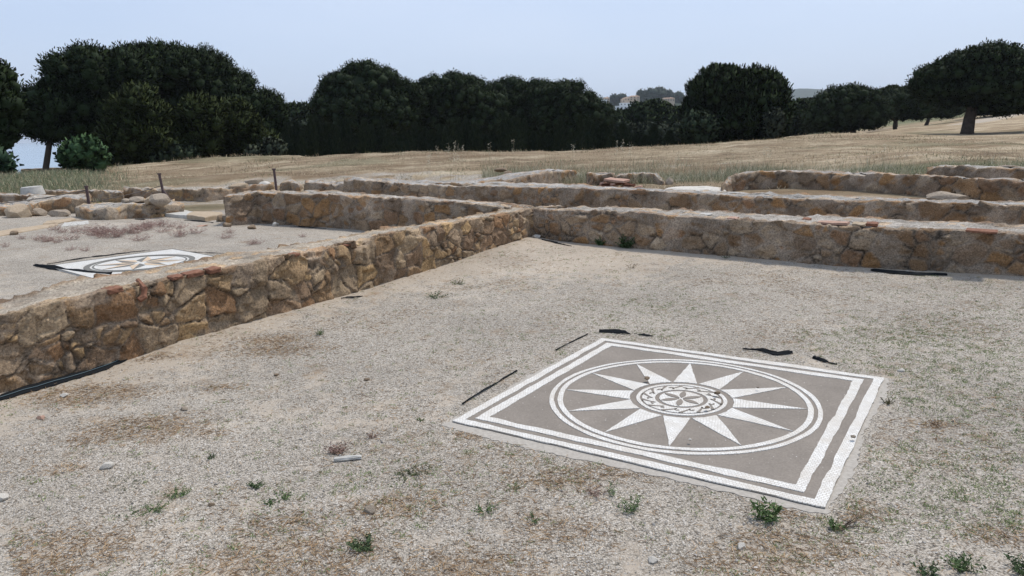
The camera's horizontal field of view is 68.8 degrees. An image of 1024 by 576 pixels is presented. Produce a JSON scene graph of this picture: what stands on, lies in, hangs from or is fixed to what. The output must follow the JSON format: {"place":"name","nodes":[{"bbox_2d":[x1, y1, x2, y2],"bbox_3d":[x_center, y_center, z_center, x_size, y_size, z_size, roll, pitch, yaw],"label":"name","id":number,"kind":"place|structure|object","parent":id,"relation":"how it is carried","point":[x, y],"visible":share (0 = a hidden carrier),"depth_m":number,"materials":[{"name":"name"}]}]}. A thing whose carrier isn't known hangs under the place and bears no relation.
{"place":"outdoors","nodes":[
{"label":"outdoors","id":0,"kind":"place"},
{"bbox_2d":[6,142,60,173],"bbox_3d":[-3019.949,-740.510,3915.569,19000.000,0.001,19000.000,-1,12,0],"label":"sea","id":1,"kind":"structure","parent":0,"point":[31,156],"depth_m":650.73,"materials":[{"name":"liquid"}]},
{"bbox_2d":[0,163,138,193],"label":"verge grass","id":2,"kind":"structure","parent":0,"point":[68,182],"depth_m":26.95,"materials":[{"name":"green plant"}]},
{"bbox_2d":[0,113,1023,575],"bbox_3d":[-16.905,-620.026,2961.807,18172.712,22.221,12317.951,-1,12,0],"label":"ground","id":3,"kind":"structure","parent":0,"point":[20,257],"depth_m":4.74,"materials":[{"name":"gravel"}]},
{"bbox_2d":[0,144,23,174],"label":"shrub","id":4,"kind":"object","parent":3,"relation":"on","point":[7,162],"visible":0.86,"depth_m":30.81,"materials":[{"name":"green plant"}]},
{"bbox_2d":[0,58,31,153],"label":"pine tree","id":5,"kind":"object","parent":3,"relation":"on","point":[14,113],"visible":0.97,"depth_m":31.97,"materials":[{"name":"green plant"}]},
{"bbox_2d":[4,204,31,217],"bbox_3d":[-10.513,-1.595,15.913,0.597,0.382,0.453,9,16,40],"label":"block","id":6,"kind":"object","parent":3,"relation":"on","point":[18,211],"depth_m":15.74,"materials":[{"name":"stone"}]},
{"bbox_2d":[0,193,36,202],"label":"stone wall","id":7,"kind":"structure","parent":3,"relation":"on","point":[5,197],"depth_m":19.75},
{"bbox_2d":[0,223,58,235],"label":"kerb slab","id":8,"kind":"structure","parent":3,"relation":"on","point":[19,230],"depth_m":13.54,"materials":[{"name":"stone"}]},
{"bbox_2d":[0,193,92,215],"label":"stone wall","id":9,"kind":"structure","parent":3,"relation":"on","point":[70,202],"depth_m":17.18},
{"bbox_2d":[47,209,70,216],"bbox_3d":[-9.773,-1.591,16.157,0.420,0.208,0.286,1,12,9],"label":"boulder","id":10,"kind":"object","parent":3,"relation":"on","point":[60,213],"visible":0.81,"depth_m":16.06,"materials":[{"name":"stone"}]},
{"bbox_2d":[0,359,127,399],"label":"ground fabric","id":11,"kind":"object","parent":3,"relation":"on","point":[40,385],"visible":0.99,"depth_m":5.19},
{"bbox_2d":[33,264,111,273],"bbox_3d":[-5.406,-0.229,9.098,1.646,0.047,0.094,5,14,29],"label":"ground fabric","id":12,"kind":"object","parent":3,"relation":"on","point":[53,267],"visible":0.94,"depth_m":9.19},
{"bbox_2d":[52,132,113,172],"bbox_3d":[-20.080,-6.105,35.025,2.453,2.361,1.980,-1,12,0],"label":"shrub","id":13,"kind":"object","parent":3,"relation":"on","point":[82,151],"visible":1,"depth_m":34.62,"materials":[{"name":"green plant"}]},
{"bbox_2d":[44,189,123,202],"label":"stone wall","id":14,"kind":"structure","parent":3,"relation":"on","point":[96,194],"depth_m":20.58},
{"bbox_2d":[20,185,45,194],"bbox_3d":[-13.322,-2.695,20.758,0.615,0.240,0.615,-4,14,1],"label":"column drum","id":15,"kind":"object","parent":14,"relation":"on","point":[39,190],"depth_m":20.56,"materials":[{"name":"stone"}]},
{"bbox_2d":[20,38,162,171],"bbox_3d":[-27.104,-11.140,47.362,8.656,9.207,6.186,-1,12,0],"label":"pine tree","id":16,"kind":"object","parent":3,"relation":"on","point":[70,89],"visible":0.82,"depth_m":45.72,"materials":[{"name":"green plant"}]},
{"bbox_2d":[75,198,184,219],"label":"stone wall","id":17,"kind":"structure","parent":3,"relation":"on","point":[109,211],"depth_m":15.77,"materials":[{"name":"stone"}]},
{"bbox_2d":[149,193,170,206],"bbox_3d":[-7.492,-1.865,15.904,0.409,0.286,0.374,4,13,26],"label":"boulder","id":18,"kind":"object","parent":17,"relation":"on","point":[160,199],"visible":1,"depth_m":15.79,"materials":[{"name":"stone"}]},
{"bbox_2d":[55,248,212,277],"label":"mosaic floor","id":19,"kind":"structure","parent":3,"relation":"on","point":[137,261],"depth_m":9.56,"materials":[{"name":"tile"}]},
{"bbox_2d":[89,79,183,165],"bbox_3d":[-21.070,-8.903,41.923,5.404,5.518,3.848,-1,12,0],"label":"young pine","id":20,"kind":"object","parent":3,"relation":"on","point":[136,125],"visible":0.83,"depth_m":41.03,"materials":[{"name":"green plant"}]},
{"bbox_2d":[142,140,203,162],"bbox_3d":[-19.196,-7.343,42.113,3.331,2.123,2.475,-1,12,0],"label":"shrub","id":21,"kind":"object","parent":3,"relation":"on","point":[177,152],"visible":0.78,"depth_m":41.45,"materials":[{"name":"green plant"}]},
{"bbox_2d":[165,210,192,218],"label":"paving slab","id":22,"kind":"structure","parent":3,"relation":"on","point":[179,214],"depth_m":15.96,"materials":[{"name":"stone"}]},
{"bbox_2d":[105,37,260,121],"bbox_3d":[-24.391,-12.996,55.298,11.316,10.757,7.264,-1,12,0],"label":"pine tree","id":23,"kind":"object","parent":3,"relation":"on","point":[185,70],"visible":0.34,"depth_m":53.05,"materials":[{"name":"green plant"}]},
{"bbox_2d":[123,182,273,201],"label":"stone wall","id":24,"kind":"structure","parent":3,"relation":"on","point":[206,194],"depth_m":20.05,"materials":[{"name":"stone"}]},
{"bbox_2d":[169,89,228,159],"bbox_3d":[-18.342,-8.978,43.288,4.210,4.900,3.229,-7,13,-24],"label":"young pine","id":25,"kind":"object","parent":3,"relation":"on","point":[199,116],"visible":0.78,"depth_m":42.55,"materials":[{"name":"green plant"}]},
{"bbox_2d":[186,211,222,220],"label":"paving slab","id":26,"kind":"structure","parent":3,"relation":"on","point":[204,216],"depth_m":15.41,"materials":[{"name":"stone"}]},
{"bbox_2d":[218,94,280,156],"bbox_3d":[-16.307,-9.196,45.011,4.760,4.839,3.511,-1,12,0],"label":"young pine","id":27,"kind":"object","parent":3,"relation":"on","point":[245,126],"visible":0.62,"depth_m":44.26,"materials":[{"name":"green plant"}]},
{"bbox_2d":[212,75,293,138],"bbox_3d":[-19.428,-11.690,55.212,6.198,7.814,4.434,-1,12,0],"label":"pine tree","id":28,"kind":"object","parent":3,"relation":"on","point":[269,104],"visible":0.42,"depth_m":54.48,"materials":[{"name":"green plant"}]},
{"bbox_2d":[243,136,287,155],"bbox_3d":[-14.166,-7.783,42.918,2.548,1.872,1.753,-1,12,0],"label":"shrub","id":29,"kind":"object","parent":3,"relation":"on","point":[269,146],"visible":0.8,"depth_m":42.62,"materials":[{"name":"green plant"}]},
{"bbox_2d":[0,205,533,392],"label":"stone wall","id":30,"kind":"structure","parent":3,"relation":"on","point":[78,324],"depth_m":6.24,"materials":[{"name":"stone"}]},
{"bbox_2d":[280,119,297,155],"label":"cypress","id":31,"kind":"object","parent":3,"relation":"on","point":[287,135],"visible":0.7,"depth_m":54.27,"materials":[{"name":"plant"}]},
{"bbox_2d":[280,179,302,190],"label":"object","id":32,"kind":"structure","parent":3,"relation":"on","point":[292,184],"depth_m":20.65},
{"bbox_2d":[284,100,310,121],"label":"pine tree","id":33,"kind":"object","parent":3,"relation":"on","point":[299,110],"visible":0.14,"depth_m":96.81,"materials":[{"name":"green plant"}]},
{"bbox_2d":[296,124,314,156],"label":"cypress","id":34,"kind":"object","parent":3,"relation":"on","point":[304,147],"visible":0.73,"depth_m":53.12,"materials":[{"name":"plant"}]},
{"bbox_2d":[307,115,319,156],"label":"cypress","id":35,"kind":"object","parent":3,"relation":"on","point":[313,135],"visible":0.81,"depth_m":53.24,"materials":[{"name":"plant"}]},
{"bbox_2d":[304,179,343,191],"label":"stone wall","id":36,"kind":"structure","parent":3,"relation":"on","point":[319,185],"depth_m":18.98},
{"bbox_2d":[318,121,330,155],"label":"cypress","id":37,"kind":"object","parent":3,"relation":"on","point":[323,133],"visible":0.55,"depth_m":55.24,"materials":[{"name":"plant"}]},
{"bbox_2d":[323,122,346,155],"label":"cypress","id":38,"kind":"object","parent":3,"relation":"on","point":[334,145],"visible":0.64,"depth_m":55.11,"materials":[{"name":"plant"}]},
{"bbox_2d":[322,439,349,454],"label":"weed","id":39,"kind":"object","parent":3,"relation":"on","point":[336,450],"visible":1,"depth_m":3.95,"materials":[{"name":"brown plant"}]},
{"bbox_2d":[333,455,361,461],"bbox_3d":[-0.850,0.880,3.865,0.145,0.027,0.032,-4,12,-10],"label":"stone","id":40,"kind":"object","parent":3,"relation":"on","point":[346,458],"visible":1,"depth_m":3.86,"materials":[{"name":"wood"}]},
{"bbox_2d":[343,117,354,153],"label":"cypress","id":41,"kind":"object","parent":3,"relation":"on","point":[349,138],"visible":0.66,"depth_m":58.60,"materials":[{"name":"plant"}]},
{"bbox_2d":[346,532,375,551],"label":"weed","id":42,"kind":"object","parent":3,"relation":"on","point":[354,545],"visible":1,"depth_m":3.02,"materials":[{"name":"green plant"}]},
{"bbox_2d":[357,119,375,153],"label":"cypress","id":43,"kind":"object","parent":3,"relation":"on","point":[366,144],"visible":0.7,"depth_m":54.27,"materials":[{"name":"plant"}]},
{"bbox_2d":[306,58,429,138],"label":"stone pine","id":44,"kind":"object","parent":3,"relation":"on","point":[355,92],"visible":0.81,"depth_m":66.28,"materials":[{"name":"green plant"}]},
{"bbox_2d":[376,119,387,152],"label":"cypress","id":45,"kind":"object","parent":3,"relation":"on","point":[380,131],"visible":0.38,"depth_m":56.12,"materials":[{"name":"plant"}]},
{"bbox_2d":[380,129,396,152],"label":"cypress","id":46,"kind":"object","parent":3,"relation":"on","point":[388,144],"visible":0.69,"depth_m":54.60,"materials":[{"name":"plant"}]},
{"bbox_2d":[223,189,568,230],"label":"stone wall","id":47,"kind":"structure","parent":3,"relation":"on","point":[338,209],"depth_m":13.26,"materials":[{"name":"stone"}]},
{"bbox_2d":[394,131,406,152],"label":"cypress","id":48,"kind":"object","parent":3,"relation":"on","point":[399,143],"visible":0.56,"depth_m":55.05,"materials":[{"name":"plant"}]},
{"bbox_2d":[401,131,416,151],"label":"cypress","id":49,"kind":"object","parent":3,"relation":"on","point":[410,146],"visible":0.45,"depth_m":55.63,"materials":[{"name":"plant"}]},
{"bbox_2d":[385,462,432,483],"bbox_3d":[-0.504,0.908,3.668,0.223,0.042,0.238,-1,12,0],"label":"weed","id":50,"kind":"object","parent":3,"relation":"on","point":[409,473],"visible":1,"depth_m":3.68,"materials":[{"name":"green plant"}]},
{"bbox_2d":[410,123,419,150],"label":"cypress","id":51,"kind":"object","parent":3,"relation":"on","point":[414,135],"visible":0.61,"depth_m":59.76,"materials":[{"name":"plant"}]},
{"bbox_2d":[418,126,427,150],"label":"cypress","id":52,"kind":"object","parent":3,"relation":"on","point":[423,134],"visible":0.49,"depth_m":59.70,"materials":[{"name":"plant"}]},
{"bbox_2d":[424,129,439,150],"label":"cypress","id":53,"kind":"object","parent":3,"relation":"on","point":[431,143],"visible":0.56,"depth_m":58.89,"materials":[{"name":"plant"}]},
{"bbox_2d":[441,120,461,151],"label":"cypress","id":54,"kind":"object","parent":3,"relation":"on","point":[450,139],"visible":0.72,"depth_m":54.77,"materials":[{"name":"plant"}]},
{"bbox_2d":[454,117,466,150],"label":"cypress","id":55,"kind":"object","parent":3,"relation":"on","point":[459,131],"visible":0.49,"depth_m":56.96,"materials":[{"name":"plant"}]},
{"bbox_2d":[414,67,511,137],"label":"stone pine","id":56,"kind":"object","parent":3,"relation":"on","point":[452,96],"visible":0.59,"depth_m":71.41,"materials":[{"name":"green plant"}]},
{"bbox_2d":[466,122,483,151],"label":"cypress","id":57,"kind":"object","parent":3,"relation":"on","point":[475,141],"visible":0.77,"depth_m":56.54,"materials":[{"name":"plant"}]},
{"bbox_2d":[485,128,497,151],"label":"cypress","id":58,"kind":"object","parent":3,"relation":"on","point":[492,139],"visible":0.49,"depth_m":58.07,"materials":[{"name":"plant"}]},
{"bbox_2d":[496,124,504,150],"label":"cypress","id":59,"kind":"object","parent":3,"relation":"on","point":[500,135],"visible":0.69,"depth_m":56.77,"materials":[{"name":"plant"}]},
{"bbox_2d":[432,169,576,186],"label":"stone wall","id":60,"kind":"structure","parent":3,"relation":"on","point":[548,176],"depth_m":18.55,"materials":[{"name":"stone"}]},
{"bbox_2d":[0,243,1023,575],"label":"seedlings","id":61,"kind":"object","parent":3,"relation":"on","point":[922,399],"visible":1,"depth_m":3.83,"materials":[{"name":"green plant"}]},
{"bbox_2d":[0,136,1023,202],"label":"mown grass","id":62,"kind":"structure","parent":3,"relation":"on","point":[855,153],"depth_m":26.40,"materials":[{"name":"beige plant"}]},
{"bbox_2d":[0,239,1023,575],"bbox_3d":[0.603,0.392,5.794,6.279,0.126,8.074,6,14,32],"label":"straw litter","id":63,"kind":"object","parent":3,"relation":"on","point":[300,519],"visible":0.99,"depth_m":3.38,"materials":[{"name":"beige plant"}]},
{"bbox_2d":[503,115,526,151],"bbox_3d":[0.277,-10.744,55.836,1.810,4.280,1.837,-4,12,-12],"label":"cypress","id":64,"kind":"object","parent":3,"relation":"on","point":[516,134],"visible":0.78,"depth_m":55.37,"materials":[{"name":"plant"}]},
{"bbox_2d":[491,74,551,121],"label":"stone pine","id":65,"kind":"object","parent":3,"relation":"on","point":[514,88],"visible":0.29,"depth_m":75.52,"materials":[{"name":"green plant"}]},
{"bbox_2d":[522,118,529,150],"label":"cypress","id":66,"kind":"object","parent":3,"relation":"on","point":[525,129],"visible":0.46,"depth_m":59.97,"materials":[{"name":"plant"}]},
{"bbox_2d":[535,131,545,150],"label":"cypress","id":67,"kind":"object","parent":3,"relation":"on","point":[541,142],"visible":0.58,"depth_m":58.91,"materials":[{"name":"plant"}]},
{"bbox_2d":[544,128,554,150],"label":"cypress","id":68,"kind":"object","parent":3,"relation":"on","point":[549,139],"visible":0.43,"depth_m":58.40,"materials":[{"name":"plant"}]},
{"bbox_2d":[163,131,946,173],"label":"rough grass","id":69,"kind":"structure","parent":3,"relation":"on","point":[854,136],"depth_m":42.85,"materials":[{"name":"beige plant"}]},
{"bbox_2d":[552,115,566,150],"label":"cypress","id":70,"kind":"object","parent":3,"relation":"on","point":[559,141],"visible":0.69,"depth_m":57.62,"materials":[{"name":"plant"}]},
{"bbox_2d":[522,77,616,140],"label":"stone pine","id":71,"kind":"object","parent":3,"relation":"on","point":[568,101],"visible":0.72,"depth_m":73.71,"materials":[{"name":"green plant"}]},
{"bbox_2d":[565,131,579,150],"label":"cypress","id":72,"kind":"object","parent":3,"relation":"on","point":[572,139],"visible":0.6,"depth_m":54.77,"materials":[{"name":"plant"}]},
{"bbox_2d":[575,114,586,149],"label":"cypress","id":73,"kind":"object","parent":3,"relation":"on","point":[580,132],"visible":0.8,"depth_m":54.74,"materials":[{"name":"plant"}]},
{"bbox_2d":[584,118,597,149],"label":"cypress","id":74,"kind":"object","parent":3,"relation":"on","point":[591,140],"visible":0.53,"depth_m":57.58,"materials":[{"name":"plant"}]},
{"bbox_2d":[593,125,605,148],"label":"cypress","id":75,"kind":"object","parent":3,"relation":"on","point":[599,139],"visible":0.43,"depth_m":58.30,"materials":[{"name":"plant"}]},
{"bbox_2d":[586,172,614,185],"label":"stone wall","id":76,"kind":"structure","parent":3,"relation":"on","point":[592,178],"depth_m":18.38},
{"bbox_2d":[615,122,631,146],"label":"cypress","id":77,"kind":"object","parent":3,"relation":"on","point":[623,132],"visible":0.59,"depth_m":54.68,"materials":[{"name":"plant"}]},
{"bbox_2d":[612,118,640,138],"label":"shrub","id":78,"kind":"object","parent":3,"relation":"on","point":[631,127],"visible":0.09,"depth_m":87.94,"materials":[{"name":"green plant"}]},
{"bbox_2d":[612,490,641,513],"bbox_3d":[0.508,0.927,3.284,0.134,0.111,0.121,6,14,31],"label":"weed","id":79,"kind":"object","parent":3,"relation":"on","point":[637,501],"visible":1,"depth_m":3.26,"materials":[{"name":"green plant"}]},
{"bbox_2d":[614,172,664,184],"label":"stone wall","id":80,"kind":"structure","parent":3,"relation":"on","point":[658,181],"depth_m":18.57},
{"bbox_2d":[616,98,681,126],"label":"stone pine","id":81,"kind":"object","parent":3,"relation":"on","point":[653,109],"visible":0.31,"depth_m":93.30,"materials":[{"name":"green plant"}]},
{"bbox_2d":[634,118,670,140],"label":"shrub","id":82,"kind":"object","parent":3,"relation":"on","point":[644,127],"visible":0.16,"depth_m":87.44,"materials":[{"name":"green plant"}]},
{"bbox_2d":[648,123,661,146],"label":"cypress","id":83,"kind":"object","parent":3,"relation":"on","point":[654,137],"visible":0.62,"depth_m":56.08,"materials":[{"name":"plant"}]},
{"bbox_2d":[442,337,889,513],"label":"mosaic floor","id":84,"kind":"structure","parent":3,"relation":"on","point":[782,433],"depth_m":4.29,"materials":[{"name":"tile"}]},
{"bbox_2d":[661,130,676,145],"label":"cypress","id":85,"kind":"object","parent":3,"relation":"on","point":[669,138],"visible":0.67,"depth_m":53.70,"materials":[{"name":"plant"}]},
{"bbox_2d":[658,119,681,142],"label":"shrub","id":86,"kind":"object","parent":3,"relation":"on","point":[674,127],"visible":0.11,"depth_m":79.37,"materials":[{"name":"green plant"}]},
{"bbox_2d":[343,177,1023,224],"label":"stone wall","id":87,"kind":"structure","parent":3,"relation":"on","point":[804,204],"depth_m":12.70,"materials":[{"name":"stone"}]},
{"bbox_2d":[665,186,725,191],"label":"threshold slab","id":88,"kind":"structure","parent":3,"relation":"on","point":[701,188],"depth_m":15.03,"materials":[{"name":"stone"}]},
{"bbox_2d":[677,108,721,144],"bbox_3d":[13.158,-10.899,52.131,3.155,3.198,2.329,-1,12,0],"label":"shrub","id":89,"kind":"object","parent":3,"relation":"on","point":[702,126],"visible":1,"depth_m":51.58,"materials":[{"name":"green plant"}]},
{"bbox_2d":[677,62,797,143],"bbox_3d":[16.215,-13.119,53.632,8.266,6.469,5.202,-1,12,0],"label":"stone pine","id":90,"kind":"object","parent":3,"relation":"on","point":[737,100],"visible":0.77,"depth_m":52.40,"materials":[{"name":"green plant"}]},
{"bbox_2d":[749,495,783,523],"bbox_3d":[1.076,0.929,3.173,0.150,0.128,0.127,7,15,35],"label":"weed","id":91,"kind":"object","parent":3,"relation":"on","point":[768,514],"visible":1,"depth_m":3.17,"materials":[{"name":"green plant"}]},
{"bbox_2d":[743,348,792,354],"bbox_3d":[1.869,0.463,5.472,0.355,0.026,0.086,3,13,20],"label":"ground fabric","id":92,"kind":"object","parent":3,"relation":"on","point":[772,352],"visible":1,"depth_m":5.46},
{"bbox_2d":[761,106,786,138],"bbox_3d":[18.153,-11.207,51.718,1.804,2.720,1.564,-1,12,0],"label":"shrub","id":93,"kind":"object","parent":3,"relation":"on","point":[774,121],"visible":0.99,"depth_m":51.36,"materials":[{"name":"green plant"}]},
{"bbox_2d":[531,205,1023,276],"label":"stone wall","id":94,"kind":"structure","parent":3,"relation":"on","point":[988,247],"depth_m":8.79,"materials":[{"name":"stone"}]},
{"bbox_2d":[783,97,810,136],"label":"pine tree","id":95,"kind":"object","parent":3,"relation":"on","point":[795,128],"visible":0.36,"depth_m":85.61,"materials":[{"name":"green plant"}]},
{"bbox_2d":[798,81,898,133],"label":"stone pine","id":96,"kind":"object","parent":3,"relation":"on","point":[851,107],"visible":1,"depth_m":73.04,"materials":[{"name":"green plant"}]},
{"bbox_2d":[721,169,1023,201],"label":"stone wall","id":97,"kind":"structure","parent":3,"relation":"on","point":[990,189],"depth_m":14.62,"materials":[{"name":"stone"}]},
{"bbox_2d":[875,84,939,129],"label":"stone pine","id":98,"kind":"object","parent":3,"relation":"on","point":[907,105],"visible":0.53,"depth_m":83.07,"materials":[{"name":"green plant"}]},
{"bbox_2d":[870,269,946,274],"bbox_3d":[4.260,-0.166,8.044,0.738,0.033,0.080,6,14,30],"label":"ground fabric","id":99,"kind":"object","parent":3,"relation":"on","point":[899,272],"visible":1,"depth_m":8.05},
{"bbox_2d":[909,560,942,575],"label":"weed","id":100,"kind":"object","parent":3,"relation":"on","point":[925,573],"visible":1,"depth_m":2.77,"materials":[{"name":"green plant"}]},
{"bbox_2d":[923,104,966,125],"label":"stone pine","id":101,"kind":"object","parent":3,"relation":"on","point":[941,114],"visible":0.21,"depth_m":96.15,"materials":[{"name":"green plant"}]},
{"bbox_2d":[926,191,969,199],"bbox_3d":[7.618,-1.542,13.083,0.662,0.301,0.356,6,14,32],"label":"block","id":102,"kind":"object","parent":3,"relation":"on","point":[940,195],"depth_m":12.99,"materials":[{"name":"stone"}]},
{"bbox_2d":[903,37,1023,133],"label":"stone pine","id":103,"kind":"object","parent":3,"relation":"on","point":[985,77],"visible":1,"depth_m":56.01,"materials":[{"name":"green plant"}]},
{"bbox_2d":[940,551,986,574],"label":"weed","id":104,"kind":"object","parent":3,"relation":"on","point":[959,567],"visible":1,"depth_m":2.78,"materials":[{"name":"green plant"}]},
{"bbox_2d":[926,165,1023,178],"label":"stone wall","id":105,"kind":"structure","parent":3,"relation":"on","point":[989,172],"depth_m":13.61,"materials":[{"name":"stone"}]},
{"bbox_2d":[1003,553,1023,575],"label":"weed","id":106,"kind":"object","parent":3,"relation":"on","point":[1016,567],"visible":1,"depth_m":2.77,"materials":[{"name":"green plant"}]},
{"bbox_2d":[0,0,1023,142],"label":"sky","id":107,"kind":"structure","parent":0,"point":[627,47],"materials":[{"name":"blue"}]},
{"bbox_2d":[611,102,682,109],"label":"hill","id":108,"kind":"structure","parent":0,"point":[677,104],"depth_m":851.13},
{"bbox_2d":[651,86,666,100],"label":"hill tree","id":109,"kind":"object","parent":108,"relation":"on","point":[659,92],"visible":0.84,"depth_m":855.40,"materials":[{"name":"plant"}]},
{"bbox_2d":[600,89,823,99],"bbox_3d":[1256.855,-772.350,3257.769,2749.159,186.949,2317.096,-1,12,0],"label":"distant ridge","id":110,"kind":"structure","parent":0,"point":[802,93],"depth_m":3000.01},
{"bbox_2d":[477,151,1023,183],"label":"tall grass","id":111,"kind":"structure","parent":0,"point":[581,178],"depth_m":19.58,"materials":[{"name":"beige plant"}]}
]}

